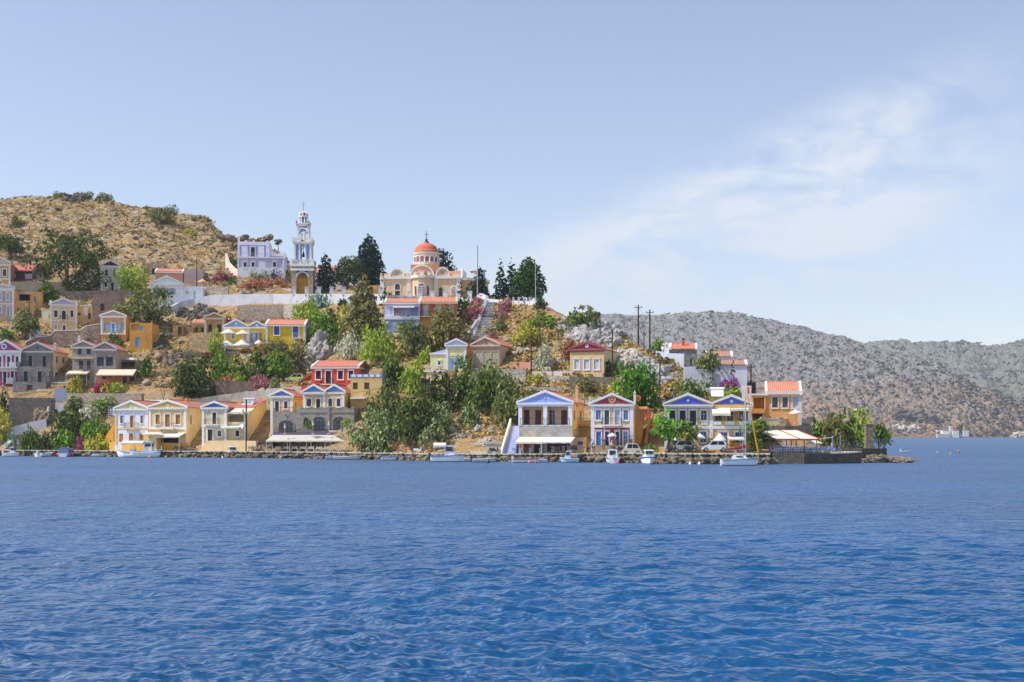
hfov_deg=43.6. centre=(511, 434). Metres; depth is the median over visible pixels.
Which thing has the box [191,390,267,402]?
road wall
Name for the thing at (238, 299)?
terrace wall
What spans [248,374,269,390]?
oleander
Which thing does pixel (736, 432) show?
window
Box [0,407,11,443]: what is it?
tree
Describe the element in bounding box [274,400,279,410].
door
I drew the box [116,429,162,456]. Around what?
boat
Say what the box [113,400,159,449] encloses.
house
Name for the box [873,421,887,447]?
tree
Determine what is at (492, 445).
hut
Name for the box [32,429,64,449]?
bush
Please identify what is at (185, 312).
rock outcrop
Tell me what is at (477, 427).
rock outcrop
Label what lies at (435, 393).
tree
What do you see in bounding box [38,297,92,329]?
house
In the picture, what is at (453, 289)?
window
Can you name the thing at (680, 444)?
parked car
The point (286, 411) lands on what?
house
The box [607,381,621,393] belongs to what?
bush
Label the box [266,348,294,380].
tree
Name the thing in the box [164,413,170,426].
door
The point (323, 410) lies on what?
tavern
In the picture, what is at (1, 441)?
rock outcrop
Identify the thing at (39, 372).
door
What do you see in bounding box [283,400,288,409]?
window
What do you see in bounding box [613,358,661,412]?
tree
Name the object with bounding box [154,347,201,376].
rock outcrop
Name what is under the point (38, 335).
garden wall
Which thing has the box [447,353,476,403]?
tree
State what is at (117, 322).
house
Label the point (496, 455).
quay
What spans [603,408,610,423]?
door
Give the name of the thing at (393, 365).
shrub
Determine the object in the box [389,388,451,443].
tree
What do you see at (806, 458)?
quay wall
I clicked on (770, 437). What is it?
hedge
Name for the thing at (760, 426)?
tree
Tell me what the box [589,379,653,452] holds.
house
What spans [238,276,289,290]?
hedge
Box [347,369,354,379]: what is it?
window
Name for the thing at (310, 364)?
rock outcrop
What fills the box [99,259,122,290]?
house
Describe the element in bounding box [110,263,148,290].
tree
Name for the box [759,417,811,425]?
terrace wall
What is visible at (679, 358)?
garden wall
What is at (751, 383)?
utility pole
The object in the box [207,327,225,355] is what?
bush
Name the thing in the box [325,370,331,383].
door
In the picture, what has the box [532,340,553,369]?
shrub
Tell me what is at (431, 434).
shrub
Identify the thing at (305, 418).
window
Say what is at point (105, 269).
window
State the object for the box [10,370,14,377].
window
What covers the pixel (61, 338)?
retaining wall
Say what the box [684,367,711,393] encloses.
garden wall
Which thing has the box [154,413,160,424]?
window
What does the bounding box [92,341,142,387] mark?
house
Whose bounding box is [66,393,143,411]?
retaining wall
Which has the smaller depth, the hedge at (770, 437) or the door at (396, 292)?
the hedge at (770, 437)
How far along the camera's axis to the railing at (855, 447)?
169.00 m
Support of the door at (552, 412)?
in the house at (547, 419)
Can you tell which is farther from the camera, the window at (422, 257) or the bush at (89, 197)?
the bush at (89, 197)
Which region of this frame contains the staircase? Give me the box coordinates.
[469,296,497,343]
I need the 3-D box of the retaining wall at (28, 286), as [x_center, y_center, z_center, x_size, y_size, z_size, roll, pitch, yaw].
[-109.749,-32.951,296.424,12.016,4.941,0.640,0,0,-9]
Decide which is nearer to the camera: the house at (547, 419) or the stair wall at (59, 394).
the house at (547, 419)
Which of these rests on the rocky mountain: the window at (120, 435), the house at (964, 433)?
the house at (964, 433)
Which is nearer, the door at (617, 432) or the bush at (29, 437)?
the door at (617, 432)
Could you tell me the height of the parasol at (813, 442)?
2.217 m
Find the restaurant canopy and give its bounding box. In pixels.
[760,430,818,452]
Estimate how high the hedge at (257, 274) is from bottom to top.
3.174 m
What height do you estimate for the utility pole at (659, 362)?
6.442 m
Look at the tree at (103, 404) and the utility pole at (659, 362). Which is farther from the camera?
the tree at (103, 404)
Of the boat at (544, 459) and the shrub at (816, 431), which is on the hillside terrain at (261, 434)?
the shrub at (816, 431)
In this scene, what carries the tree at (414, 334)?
on the hillside terrain at (261, 434)
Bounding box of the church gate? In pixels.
[477,293,488,298]
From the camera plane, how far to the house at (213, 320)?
268.73 m
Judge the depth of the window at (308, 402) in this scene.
214.93 m
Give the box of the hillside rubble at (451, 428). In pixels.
[0,196,708,438]
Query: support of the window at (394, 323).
in the house at (400, 309)
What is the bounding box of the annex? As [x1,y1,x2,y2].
[350,284,379,292]
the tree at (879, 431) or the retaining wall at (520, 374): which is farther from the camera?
the retaining wall at (520, 374)
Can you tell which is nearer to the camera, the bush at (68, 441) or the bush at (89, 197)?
the bush at (68, 441)
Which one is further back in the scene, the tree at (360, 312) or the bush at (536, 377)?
the tree at (360, 312)
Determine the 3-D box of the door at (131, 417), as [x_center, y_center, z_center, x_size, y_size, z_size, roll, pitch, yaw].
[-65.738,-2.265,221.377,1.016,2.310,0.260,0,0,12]
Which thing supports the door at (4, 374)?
in the house at (11, 351)
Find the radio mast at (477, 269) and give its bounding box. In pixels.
[477,245,477,294]
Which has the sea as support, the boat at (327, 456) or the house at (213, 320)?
the boat at (327, 456)
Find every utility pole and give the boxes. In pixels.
[47,399,55,434]
[194,258,199,285]
[241,400,250,450]
[421,376,429,400]
[527,335,534,376]
[608,330,612,376]
[634,305,641,344]
[646,310,653,350]
[655,359,663,392]
[747,364,756,393]
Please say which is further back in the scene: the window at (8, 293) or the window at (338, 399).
the window at (8, 293)
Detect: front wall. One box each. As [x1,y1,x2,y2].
[109,442,189,450]
[199,440,244,450]
[247,441,256,450]
[470,451,485,452]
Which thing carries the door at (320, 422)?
in the tavern
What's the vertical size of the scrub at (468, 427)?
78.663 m
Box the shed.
[741,386,750,401]
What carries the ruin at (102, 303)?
on the hillside terrain at (261, 434)
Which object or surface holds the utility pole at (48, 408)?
on the hillside terrain at (261, 434)
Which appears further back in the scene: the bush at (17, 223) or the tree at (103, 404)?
the bush at (17, 223)
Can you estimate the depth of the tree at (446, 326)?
231.76 m
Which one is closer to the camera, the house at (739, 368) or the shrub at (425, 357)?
the house at (739, 368)
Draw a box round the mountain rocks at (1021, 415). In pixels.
[595,310,1023,435]
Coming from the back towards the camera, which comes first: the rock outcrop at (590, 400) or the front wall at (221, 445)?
the front wall at (221, 445)
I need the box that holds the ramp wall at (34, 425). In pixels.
[1,419,46,435]
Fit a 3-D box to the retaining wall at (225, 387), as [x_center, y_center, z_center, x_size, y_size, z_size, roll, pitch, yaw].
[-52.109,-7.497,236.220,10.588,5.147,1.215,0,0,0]
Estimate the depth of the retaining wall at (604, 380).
206.68 m
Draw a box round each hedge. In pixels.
[99,382,128,392]
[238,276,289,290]
[248,270,270,280]
[764,424,777,441]
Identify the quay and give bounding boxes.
[0,450,769,461]
[805,451,861,463]
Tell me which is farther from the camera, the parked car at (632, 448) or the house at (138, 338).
the house at (138, 338)
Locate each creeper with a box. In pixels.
[0,388,8,414]
[202,350,211,363]
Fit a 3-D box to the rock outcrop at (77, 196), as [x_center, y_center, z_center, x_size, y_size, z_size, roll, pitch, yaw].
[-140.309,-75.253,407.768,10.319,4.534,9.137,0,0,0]
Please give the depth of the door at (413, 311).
244.98 m
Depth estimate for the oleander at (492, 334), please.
236.43 m
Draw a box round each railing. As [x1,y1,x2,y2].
[775,445,835,453]
[841,440,860,447]
[843,444,859,451]
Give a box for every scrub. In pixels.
[0,195,683,437]
[601,310,1023,435]
[868,338,1023,401]
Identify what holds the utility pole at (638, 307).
on the hillside terrain at (261, 434)
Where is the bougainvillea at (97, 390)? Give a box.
[91,381,111,392]
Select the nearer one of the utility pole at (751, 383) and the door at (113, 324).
the utility pole at (751, 383)
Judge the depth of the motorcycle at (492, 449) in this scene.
183.12 m
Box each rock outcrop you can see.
[0,437,21,448]
[33,407,57,423]
[63,192,86,202]
[153,333,172,349]
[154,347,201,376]
[175,303,216,319]
[215,233,273,248]
[293,329,335,365]
[293,360,312,370]
[390,436,442,452]
[450,424,500,440]
[473,437,492,446]
[510,344,536,354]
[530,357,568,370]
[557,315,585,329]
[562,317,627,348]
[581,393,595,405]
[614,348,641,367]
[633,355,673,384]
[670,372,681,379]
[770,457,778,463]
[862,454,913,462]
[886,423,921,433]
[891,407,941,426]
[1010,431,1023,437]
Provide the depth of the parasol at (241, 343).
256.48 m
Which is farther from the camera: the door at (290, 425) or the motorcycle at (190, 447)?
the motorcycle at (190, 447)
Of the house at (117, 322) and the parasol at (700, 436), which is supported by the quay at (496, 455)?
the parasol at (700, 436)
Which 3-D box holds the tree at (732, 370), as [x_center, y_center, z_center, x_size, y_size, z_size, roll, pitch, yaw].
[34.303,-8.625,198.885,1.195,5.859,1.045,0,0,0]
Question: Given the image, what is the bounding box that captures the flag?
[108,407,114,431]
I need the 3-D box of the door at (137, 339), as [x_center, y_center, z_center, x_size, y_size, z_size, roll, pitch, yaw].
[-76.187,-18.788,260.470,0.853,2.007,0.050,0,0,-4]
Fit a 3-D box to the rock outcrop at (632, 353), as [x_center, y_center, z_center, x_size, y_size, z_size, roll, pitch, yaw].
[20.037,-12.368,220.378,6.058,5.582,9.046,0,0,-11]
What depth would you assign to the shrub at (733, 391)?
195.14 m
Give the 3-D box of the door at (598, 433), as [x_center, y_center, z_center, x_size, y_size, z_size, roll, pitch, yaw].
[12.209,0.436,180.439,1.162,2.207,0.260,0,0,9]
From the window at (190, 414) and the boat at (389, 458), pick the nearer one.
the boat at (389, 458)
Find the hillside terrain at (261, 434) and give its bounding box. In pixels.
[0,196,825,456]
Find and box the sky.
[0,0,1023,345]
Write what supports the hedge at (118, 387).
on the hillside terrain at (261, 434)
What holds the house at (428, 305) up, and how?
on the hillside terrain at (261, 434)
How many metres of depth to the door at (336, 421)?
211.81 m
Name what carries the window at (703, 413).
in the house at (714, 419)
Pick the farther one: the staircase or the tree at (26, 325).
the tree at (26, 325)
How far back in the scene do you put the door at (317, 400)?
214.77 m
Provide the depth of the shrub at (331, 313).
257.15 m
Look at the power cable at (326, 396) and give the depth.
210.03 m
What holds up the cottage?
on the hillside terrain at (261, 434)
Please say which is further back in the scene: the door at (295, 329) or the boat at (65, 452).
the door at (295, 329)
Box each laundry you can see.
[1,362,13,367]
[6,378,12,383]
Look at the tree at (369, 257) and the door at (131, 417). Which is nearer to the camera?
the door at (131, 417)
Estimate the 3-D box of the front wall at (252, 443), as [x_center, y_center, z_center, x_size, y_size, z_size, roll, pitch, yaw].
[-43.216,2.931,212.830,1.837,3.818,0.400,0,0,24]
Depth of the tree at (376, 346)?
230.98 m
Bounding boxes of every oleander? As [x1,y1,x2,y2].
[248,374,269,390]
[465,295,486,320]
[488,330,497,337]
[498,297,512,313]
[498,311,509,317]
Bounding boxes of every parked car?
[285,374,303,381]
[622,443,640,452]
[670,441,695,451]
[700,440,725,451]
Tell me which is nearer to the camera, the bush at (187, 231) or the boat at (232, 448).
the boat at (232, 448)
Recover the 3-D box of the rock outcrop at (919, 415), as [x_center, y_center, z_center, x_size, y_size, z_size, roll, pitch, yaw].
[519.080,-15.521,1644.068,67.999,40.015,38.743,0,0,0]
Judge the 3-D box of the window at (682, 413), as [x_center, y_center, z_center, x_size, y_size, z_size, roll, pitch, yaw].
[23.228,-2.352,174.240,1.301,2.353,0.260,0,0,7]
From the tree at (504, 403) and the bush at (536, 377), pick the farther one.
the bush at (536, 377)
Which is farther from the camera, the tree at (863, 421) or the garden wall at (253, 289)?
the garden wall at (253, 289)
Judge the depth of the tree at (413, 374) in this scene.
216.69 m
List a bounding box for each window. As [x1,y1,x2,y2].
[2,268,6,276]
[5,292,9,300]
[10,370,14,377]
[24,273,32,278]
[53,309,58,317]
[69,309,74,317]
[97,357,103,365]
[104,268,108,276]
[106,357,112,365]
[119,434,122,441]
[120,415,123,423]
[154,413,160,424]
[174,413,181,424]
[189,413,192,425]
[216,429,222,437]
[230,333,235,339]
[234,429,240,437]
[272,261,276,267]
[273,326,279,335]
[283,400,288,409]
[303,416,309,425]
[305,397,312,407]
[314,369,321,379]
[327,397,333,406]
[335,397,341,407]
[337,369,343,379]
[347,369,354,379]
[353,383,357,388]
[364,383,368,388]
[388,305,393,314]
[392,322,399,330]
[394,283,400,289]
[414,256,438,261]
[418,283,424,295]
[435,304,441,311]
[437,360,441,365]
[438,286,443,295]
[451,286,456,295]
[476,352,481,365]
[484,352,489,365]
[492,352,497,365]
[573,358,580,370]
[576,440,583,445]
[583,358,590,370]
[592,358,600,370]
[594,408,602,420]
[622,408,629,420]
[668,409,676,421]
[678,409,686,423]
[698,430,707,443]
[699,409,708,421]
[715,415,721,420]
[717,430,728,441]
[727,412,733,420]
[733,430,744,441]
[739,412,743,420]
[771,396,778,408]
[781,396,788,408]
[791,396,799,408]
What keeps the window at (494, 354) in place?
in the house at (485, 349)
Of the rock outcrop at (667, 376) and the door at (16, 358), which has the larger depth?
the door at (16, 358)
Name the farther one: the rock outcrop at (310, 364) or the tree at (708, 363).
the rock outcrop at (310, 364)
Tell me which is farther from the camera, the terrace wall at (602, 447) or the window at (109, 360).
the window at (109, 360)
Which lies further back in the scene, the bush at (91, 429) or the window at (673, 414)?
the bush at (91, 429)
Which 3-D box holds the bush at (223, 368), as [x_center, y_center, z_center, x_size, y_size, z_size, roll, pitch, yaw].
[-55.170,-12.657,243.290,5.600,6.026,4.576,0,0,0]
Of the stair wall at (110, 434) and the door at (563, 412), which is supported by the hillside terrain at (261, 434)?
the stair wall at (110, 434)
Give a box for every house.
[0,256,15,284]
[0,283,20,321]
[0,339,24,386]
[12,341,69,394]
[14,264,44,280]
[15,292,43,318]
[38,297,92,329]
[66,329,97,385]
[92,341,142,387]
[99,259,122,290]
[99,310,135,342]
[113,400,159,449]
[130,320,159,351]
[142,398,203,449]
[149,275,204,308]
[154,268,183,282]
[184,269,204,284]
[200,398,266,445]
[203,312,227,334]
[222,318,264,354]
[265,319,308,352]
[269,388,302,434]
[301,360,367,390]
[350,374,386,408]
[384,298,420,334]
[412,338,471,390]
[420,297,457,330]
[470,336,511,367]
[501,385,590,453]
[568,341,618,376]
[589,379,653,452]
[661,338,696,366]
[663,387,752,452]
[705,351,747,392]
[751,381,802,425]
[935,430,949,437]
[961,431,968,435]
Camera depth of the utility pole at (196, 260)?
289.65 m
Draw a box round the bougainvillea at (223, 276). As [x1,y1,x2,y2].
[209,271,236,283]
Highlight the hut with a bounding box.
[485,442,502,453]
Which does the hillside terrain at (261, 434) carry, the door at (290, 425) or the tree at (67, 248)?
the tree at (67, 248)
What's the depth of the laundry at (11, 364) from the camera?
250.31 m
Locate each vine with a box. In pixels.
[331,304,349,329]
[672,376,717,399]
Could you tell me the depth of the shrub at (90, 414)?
233.66 m
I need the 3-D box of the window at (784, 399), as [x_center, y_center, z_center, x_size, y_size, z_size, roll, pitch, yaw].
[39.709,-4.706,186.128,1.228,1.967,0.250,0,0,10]
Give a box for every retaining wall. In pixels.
[9,398,54,426]
[11,281,64,294]
[25,324,100,347]
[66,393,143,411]
[183,352,212,358]
[189,332,211,351]
[201,380,258,397]
[237,305,282,321]
[283,305,302,318]
[471,368,500,379]
[500,369,527,383]
[532,376,571,382]
[533,387,571,391]
[569,377,612,386]
[763,426,810,440]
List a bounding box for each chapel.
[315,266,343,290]
[949,426,958,437]
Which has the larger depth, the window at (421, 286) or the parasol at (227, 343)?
the window at (421, 286)
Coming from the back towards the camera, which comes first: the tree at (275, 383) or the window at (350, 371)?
the tree at (275, 383)
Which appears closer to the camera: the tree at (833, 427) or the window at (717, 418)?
the window at (717, 418)
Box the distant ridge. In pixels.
[865,339,1023,402]
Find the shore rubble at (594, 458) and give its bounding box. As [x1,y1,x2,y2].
[74,452,774,464]
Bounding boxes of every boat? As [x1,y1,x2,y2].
[1,447,18,455]
[34,451,52,456]
[56,447,74,456]
[90,452,104,456]
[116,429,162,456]
[228,442,236,450]
[323,453,335,458]
[333,455,361,459]
[381,456,397,459]
[429,443,465,461]
[463,456,475,461]
[470,456,496,461]
[511,456,538,462]
[537,456,549,461]
[560,445,580,462]
[605,449,619,462]
[640,444,655,463]
[720,390,759,465]
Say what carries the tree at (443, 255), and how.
on the hillside terrain at (261, 434)
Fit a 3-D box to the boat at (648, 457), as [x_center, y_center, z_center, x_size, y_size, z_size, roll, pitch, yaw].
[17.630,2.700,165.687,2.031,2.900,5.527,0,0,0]
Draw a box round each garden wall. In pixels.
[29,328,41,338]
[65,291,131,299]
[203,286,228,295]
[240,288,290,291]
[510,362,530,368]
[532,371,569,375]
[656,351,684,367]
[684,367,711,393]
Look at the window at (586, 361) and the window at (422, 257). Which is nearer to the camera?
the window at (586, 361)
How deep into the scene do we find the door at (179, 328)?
268.47 m
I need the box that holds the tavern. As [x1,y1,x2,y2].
[266,383,359,450]
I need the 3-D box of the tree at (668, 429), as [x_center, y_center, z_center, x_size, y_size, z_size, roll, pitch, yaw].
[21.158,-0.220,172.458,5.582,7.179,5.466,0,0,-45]
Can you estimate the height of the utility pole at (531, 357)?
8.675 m
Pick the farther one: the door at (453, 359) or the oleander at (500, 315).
the oleander at (500, 315)
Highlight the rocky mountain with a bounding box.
[597,310,1023,437]
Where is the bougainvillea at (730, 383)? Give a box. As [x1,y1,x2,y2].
[718,377,740,388]
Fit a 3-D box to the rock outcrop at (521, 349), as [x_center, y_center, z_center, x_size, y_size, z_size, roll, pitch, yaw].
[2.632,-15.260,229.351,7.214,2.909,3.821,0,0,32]
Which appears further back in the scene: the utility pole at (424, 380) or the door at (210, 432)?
the door at (210, 432)
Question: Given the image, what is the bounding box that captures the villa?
[237,236,286,281]
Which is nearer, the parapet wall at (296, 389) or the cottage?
the parapet wall at (296, 389)
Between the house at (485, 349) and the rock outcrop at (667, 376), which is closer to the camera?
the rock outcrop at (667, 376)
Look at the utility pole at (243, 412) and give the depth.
213.05 m
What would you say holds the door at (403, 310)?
in the house at (400, 309)
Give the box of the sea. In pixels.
[0,437,1023,681]
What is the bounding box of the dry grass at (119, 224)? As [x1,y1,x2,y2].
[0,195,290,289]
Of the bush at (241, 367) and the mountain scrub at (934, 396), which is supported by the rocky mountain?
the mountain scrub at (934, 396)
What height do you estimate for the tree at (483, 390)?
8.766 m
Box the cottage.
[192,319,203,332]
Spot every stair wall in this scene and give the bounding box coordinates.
[54,388,66,402]
[55,404,64,412]
[104,424,114,441]
[225,253,237,275]
[462,319,478,339]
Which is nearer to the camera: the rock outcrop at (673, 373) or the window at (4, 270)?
the rock outcrop at (673, 373)
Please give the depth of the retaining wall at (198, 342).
258.02 m
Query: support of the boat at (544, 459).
on the sea
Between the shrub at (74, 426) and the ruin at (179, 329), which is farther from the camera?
the ruin at (179, 329)
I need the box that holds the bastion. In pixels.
[836,448,886,457]
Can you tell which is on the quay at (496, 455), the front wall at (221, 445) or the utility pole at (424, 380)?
the front wall at (221, 445)
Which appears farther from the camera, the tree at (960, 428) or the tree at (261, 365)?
the tree at (960, 428)
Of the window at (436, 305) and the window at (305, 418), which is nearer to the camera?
the window at (305, 418)
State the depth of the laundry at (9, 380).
251.01 m
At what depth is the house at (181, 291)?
285.98 m
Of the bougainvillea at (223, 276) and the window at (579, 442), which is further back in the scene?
the bougainvillea at (223, 276)
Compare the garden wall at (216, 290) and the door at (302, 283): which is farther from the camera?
the garden wall at (216, 290)
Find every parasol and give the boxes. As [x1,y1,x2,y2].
[221,328,235,340]
[221,341,233,346]
[233,339,249,350]
[236,329,248,339]
[697,434,705,449]
[714,433,725,449]
[789,408,801,424]
[807,440,821,445]
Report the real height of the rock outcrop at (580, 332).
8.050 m
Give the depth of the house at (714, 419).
173.76 m
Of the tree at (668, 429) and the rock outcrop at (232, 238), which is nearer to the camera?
the tree at (668, 429)
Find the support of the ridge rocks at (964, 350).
on the distant ridge
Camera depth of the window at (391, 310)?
243.61 m
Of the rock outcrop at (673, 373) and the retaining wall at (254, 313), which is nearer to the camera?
the rock outcrop at (673, 373)
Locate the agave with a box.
[310,292,330,307]
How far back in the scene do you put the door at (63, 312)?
277.19 m
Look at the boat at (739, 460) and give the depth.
155.89 m
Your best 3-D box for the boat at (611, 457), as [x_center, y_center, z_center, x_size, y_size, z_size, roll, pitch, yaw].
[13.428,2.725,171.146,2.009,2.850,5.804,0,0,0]
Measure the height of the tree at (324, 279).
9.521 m
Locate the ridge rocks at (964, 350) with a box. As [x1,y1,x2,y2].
[881,340,1023,402]
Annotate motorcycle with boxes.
[173,444,183,450]
[185,445,196,450]
[412,447,423,452]
[488,445,500,453]
[665,444,678,452]
[682,444,695,452]
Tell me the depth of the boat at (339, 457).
194.12 m
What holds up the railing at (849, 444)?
on the bastion
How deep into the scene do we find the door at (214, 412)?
216.30 m
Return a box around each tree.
[0,232,30,258]
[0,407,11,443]
[11,307,40,340]
[20,226,118,290]
[63,395,84,416]
[91,396,116,415]
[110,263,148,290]
[112,285,174,324]
[145,204,179,224]
[245,347,273,379]
[254,338,309,365]
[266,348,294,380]
[268,377,281,388]
[274,239,282,249]
[307,309,338,337]
[314,253,336,293]
[332,255,364,289]
[336,272,384,344]
[340,408,405,452]
[349,233,386,284]
[357,317,405,363]
[360,376,405,421]
[379,274,386,305]
[394,314,443,356]
[397,359,426,393]
[418,302,475,350]
[423,368,462,411]
[438,248,457,270]
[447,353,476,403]
[457,282,465,316]
[463,359,517,410]
[465,280,474,297]
[471,266,489,297]
[490,376,537,427]
[491,259,509,298]
[504,258,520,300]
[508,256,547,300]
[556,304,600,335]
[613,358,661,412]
[643,406,686,452]
[676,420,697,452]
[691,344,720,376]
[730,360,735,389]
[739,418,768,452]
[817,411,851,447]
[834,407,863,447]
[851,407,875,447]
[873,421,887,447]
[880,426,892,447]
[957,423,962,432]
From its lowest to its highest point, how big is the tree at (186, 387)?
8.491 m
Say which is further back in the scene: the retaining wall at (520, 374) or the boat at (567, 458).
the retaining wall at (520, 374)
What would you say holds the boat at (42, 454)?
on the sea
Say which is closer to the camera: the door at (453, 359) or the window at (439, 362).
the door at (453, 359)
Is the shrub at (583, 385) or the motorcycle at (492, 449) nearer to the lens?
the motorcycle at (492, 449)
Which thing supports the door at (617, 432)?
in the house at (623, 419)
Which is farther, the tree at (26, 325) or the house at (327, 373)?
the tree at (26, 325)
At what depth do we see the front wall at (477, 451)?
185.72 m
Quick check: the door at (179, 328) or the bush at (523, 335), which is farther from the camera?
the door at (179, 328)
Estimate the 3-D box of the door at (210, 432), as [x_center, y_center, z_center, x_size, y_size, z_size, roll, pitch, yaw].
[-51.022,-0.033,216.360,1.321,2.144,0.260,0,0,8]
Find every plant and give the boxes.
[304,419,312,428]
[340,417,352,432]
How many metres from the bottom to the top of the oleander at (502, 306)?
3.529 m
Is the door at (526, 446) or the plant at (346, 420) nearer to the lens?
the door at (526, 446)
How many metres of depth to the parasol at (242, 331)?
259.89 m
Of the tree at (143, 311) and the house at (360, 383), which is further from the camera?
the tree at (143, 311)
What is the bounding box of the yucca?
[4,427,17,448]
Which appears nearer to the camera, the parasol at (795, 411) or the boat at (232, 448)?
the parasol at (795, 411)
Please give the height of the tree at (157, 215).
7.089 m
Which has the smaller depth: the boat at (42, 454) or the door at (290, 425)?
the door at (290, 425)
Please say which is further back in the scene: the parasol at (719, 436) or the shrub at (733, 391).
the shrub at (733, 391)
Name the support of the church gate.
on the staircase
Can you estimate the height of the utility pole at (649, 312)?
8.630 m
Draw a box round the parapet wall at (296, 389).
[268,386,300,401]
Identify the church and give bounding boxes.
[380,231,489,297]
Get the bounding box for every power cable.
[58,401,245,405]
[145,331,163,399]
[247,379,420,401]
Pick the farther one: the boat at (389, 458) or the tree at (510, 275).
the tree at (510, 275)
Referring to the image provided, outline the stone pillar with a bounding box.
[864,424,873,447]
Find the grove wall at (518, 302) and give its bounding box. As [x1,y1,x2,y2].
[486,297,536,306]
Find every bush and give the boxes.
[0,326,15,340]
[10,214,23,226]
[20,424,38,449]
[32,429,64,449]
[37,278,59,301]
[46,190,68,197]
[49,426,76,449]
[52,410,69,432]
[77,191,93,199]
[80,413,110,442]
[96,192,114,201]
[105,332,124,347]
[184,228,197,234]
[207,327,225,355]
[209,352,234,379]
[227,279,237,285]
[228,357,251,380]
[290,300,319,323]
[325,331,341,349]
[333,328,367,359]
[381,364,397,389]
[491,313,507,330]
[512,320,545,347]
[525,372,548,382]
[533,294,546,309]
[561,337,574,359]
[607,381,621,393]
[642,442,659,452]
[650,337,663,351]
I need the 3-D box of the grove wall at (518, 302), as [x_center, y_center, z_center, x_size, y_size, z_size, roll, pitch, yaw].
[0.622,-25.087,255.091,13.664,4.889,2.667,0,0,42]
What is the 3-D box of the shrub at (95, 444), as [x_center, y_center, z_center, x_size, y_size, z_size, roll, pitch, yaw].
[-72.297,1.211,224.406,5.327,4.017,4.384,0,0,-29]
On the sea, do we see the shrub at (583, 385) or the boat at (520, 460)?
the boat at (520, 460)
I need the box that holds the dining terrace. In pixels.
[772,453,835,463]
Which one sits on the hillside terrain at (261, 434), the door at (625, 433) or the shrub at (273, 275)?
the shrub at (273, 275)
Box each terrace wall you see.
[167,287,385,312]
[386,291,472,301]
[588,439,632,452]
[702,438,751,450]
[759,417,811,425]
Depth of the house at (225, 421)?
216.27 m
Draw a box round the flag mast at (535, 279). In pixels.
[535,262,535,296]
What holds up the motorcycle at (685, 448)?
on the quay at (496, 455)
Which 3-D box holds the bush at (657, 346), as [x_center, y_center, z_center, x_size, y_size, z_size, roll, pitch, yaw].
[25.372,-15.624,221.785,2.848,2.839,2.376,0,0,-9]
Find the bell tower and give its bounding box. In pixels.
[290,202,316,293]
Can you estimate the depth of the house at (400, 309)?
243.72 m
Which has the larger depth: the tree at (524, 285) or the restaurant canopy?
the tree at (524, 285)
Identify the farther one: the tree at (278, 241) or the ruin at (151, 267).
the tree at (278, 241)
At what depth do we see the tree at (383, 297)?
260.88 m
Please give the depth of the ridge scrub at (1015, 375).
2559.17 m
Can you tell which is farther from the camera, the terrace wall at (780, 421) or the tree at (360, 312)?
the tree at (360, 312)
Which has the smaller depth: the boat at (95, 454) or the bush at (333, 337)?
the boat at (95, 454)
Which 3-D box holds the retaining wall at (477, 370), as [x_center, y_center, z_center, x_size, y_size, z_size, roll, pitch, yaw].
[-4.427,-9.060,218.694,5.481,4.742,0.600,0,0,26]
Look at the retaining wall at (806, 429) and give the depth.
178.78 m
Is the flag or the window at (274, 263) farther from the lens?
the window at (274, 263)
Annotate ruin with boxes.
[93,294,124,323]
[142,261,167,275]
[173,325,193,336]
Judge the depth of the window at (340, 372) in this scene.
228.29 m
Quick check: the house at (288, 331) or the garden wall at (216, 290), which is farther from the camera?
the garden wall at (216, 290)
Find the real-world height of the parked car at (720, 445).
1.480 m
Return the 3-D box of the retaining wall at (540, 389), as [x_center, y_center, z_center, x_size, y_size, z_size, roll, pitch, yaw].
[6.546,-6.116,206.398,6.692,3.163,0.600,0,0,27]
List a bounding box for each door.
[2,370,7,382]
[6,305,9,315]
[6,355,10,366]
[14,355,19,366]
[23,370,28,381]
[28,355,32,365]
[37,370,42,381]
[42,355,46,365]
[61,309,66,319]
[110,281,114,289]
[110,322,115,332]
[129,415,133,426]
[135,337,139,346]
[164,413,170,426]
[178,327,181,335]
[206,428,213,440]
[211,411,217,423]
[250,246,255,256]
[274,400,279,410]
[278,419,294,431]
[292,326,298,337]
[297,278,307,292]
[311,416,326,429]
[315,397,321,407]
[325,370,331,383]
[332,416,344,429]
[394,290,400,295]
[401,308,405,315]
[410,308,417,315]
[423,304,428,314]
[452,358,454,369]
[524,410,528,424]
[524,444,528,452]
[535,410,540,424]
[550,410,554,424]
[561,410,566,424]
[595,430,601,444]
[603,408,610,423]
[604,430,609,444]
[613,408,621,423]
[614,430,619,444]
[622,430,628,444]
[689,409,696,425]
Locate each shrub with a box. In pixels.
[15,435,28,449]
[63,412,88,438]
[65,375,85,392]
[74,436,86,449]
[79,405,103,423]
[82,431,113,449]
[138,355,154,377]
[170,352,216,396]
[217,373,235,380]
[228,254,237,266]
[230,371,245,380]
[268,269,282,279]
[305,293,316,310]
[312,301,348,330]
[337,298,346,306]
[380,350,404,386]
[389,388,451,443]
[417,346,431,363]
[417,418,448,448]
[462,291,471,313]
[529,311,556,328]
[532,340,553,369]
[572,376,603,393]
[602,359,618,376]
[714,381,741,399]
[811,418,830,441]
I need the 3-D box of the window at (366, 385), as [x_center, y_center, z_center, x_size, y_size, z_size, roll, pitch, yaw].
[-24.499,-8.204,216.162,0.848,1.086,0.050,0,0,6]
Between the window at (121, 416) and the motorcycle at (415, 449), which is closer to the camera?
the motorcycle at (415, 449)
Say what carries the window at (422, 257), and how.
in the church
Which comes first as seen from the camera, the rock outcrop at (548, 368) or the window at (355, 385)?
the window at (355, 385)

